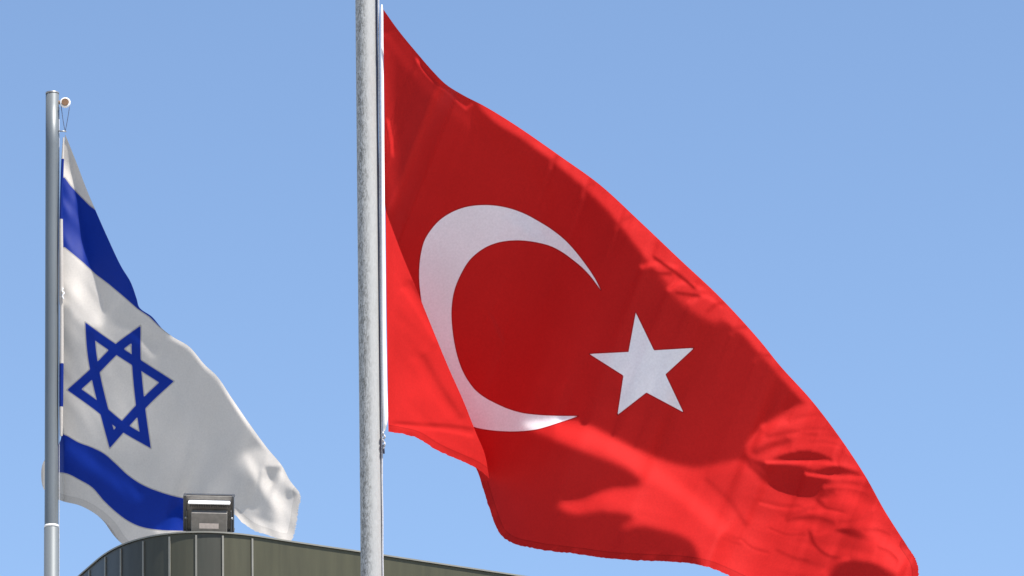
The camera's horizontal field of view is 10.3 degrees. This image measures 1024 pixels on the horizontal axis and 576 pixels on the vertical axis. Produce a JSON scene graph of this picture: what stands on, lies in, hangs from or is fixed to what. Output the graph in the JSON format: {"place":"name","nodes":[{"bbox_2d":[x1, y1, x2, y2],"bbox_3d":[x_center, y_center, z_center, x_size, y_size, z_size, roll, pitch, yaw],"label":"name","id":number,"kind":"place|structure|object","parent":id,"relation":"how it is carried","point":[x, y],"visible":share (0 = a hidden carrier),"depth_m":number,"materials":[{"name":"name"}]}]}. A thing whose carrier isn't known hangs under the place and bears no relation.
{"place":"outdoors","nodes":[
{"label":"outdoors","id":0,"kind":"place"},
{"bbox_2d":[78,531,524,575],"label":"building","id":1,"kind":"structure","parent":0,"point":[201,553],"depth_m":32.13,"materials":[{"name":"green metal"}]},
{"bbox_2d":[183,493,234,531],"bbox_3d":[-1.689,1.355,32.324,0.345,0.295,0.514,-1,-17,0],"label":"floodlight","id":2,"kind":"object","parent":1,"relation":"on","point":[207,512],"visible":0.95,"depth_m":32.14,"materials":[{"name":"grey metal"}]},
{"bbox_2d":[0,0,1023,575],"label":"sky","id":3,"kind":"structure","parent":0,"point":[846,177],"materials":[{"name":"blue"}]},
{"label":"ground","id":4,"kind":"structure","parent":0,"visible":0},
{"bbox_2d":[44,91,70,575],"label":"flagpole","id":5,"kind":"object","parent":4,"relation":"on","point":[52,424],"visible":1,"depth_m":38.58,"materials":[{"name":"metal"}]},
{"bbox_2d":[41,135,300,543],"bbox_3d":[-2.420,0.322,38.262,2.355,3.232,0.354,-14,-21,36],"label":"flag","id":6,"kind":"object","parent":5,"relation":"attached to","point":[155,425],"visible":0.9,"depth_m":38.19,"materials":[{"name":"white fabric"}]},
{"bbox_2d":[355,0,383,575],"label":"flagpole","id":7,"kind":"object","parent":4,"relation":"on","point":[369,264],"visible":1,"depth_m":28.20,"materials":[{"name":"metal"}]},
{"bbox_2d":[380,5,918,575],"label":"flag","id":8,"kind":"object","parent":7,"relation":"attached to","point":[576,361],"visible":1,"depth_m":28.49,"materials":[{"name":"red fabric"}]}
]}

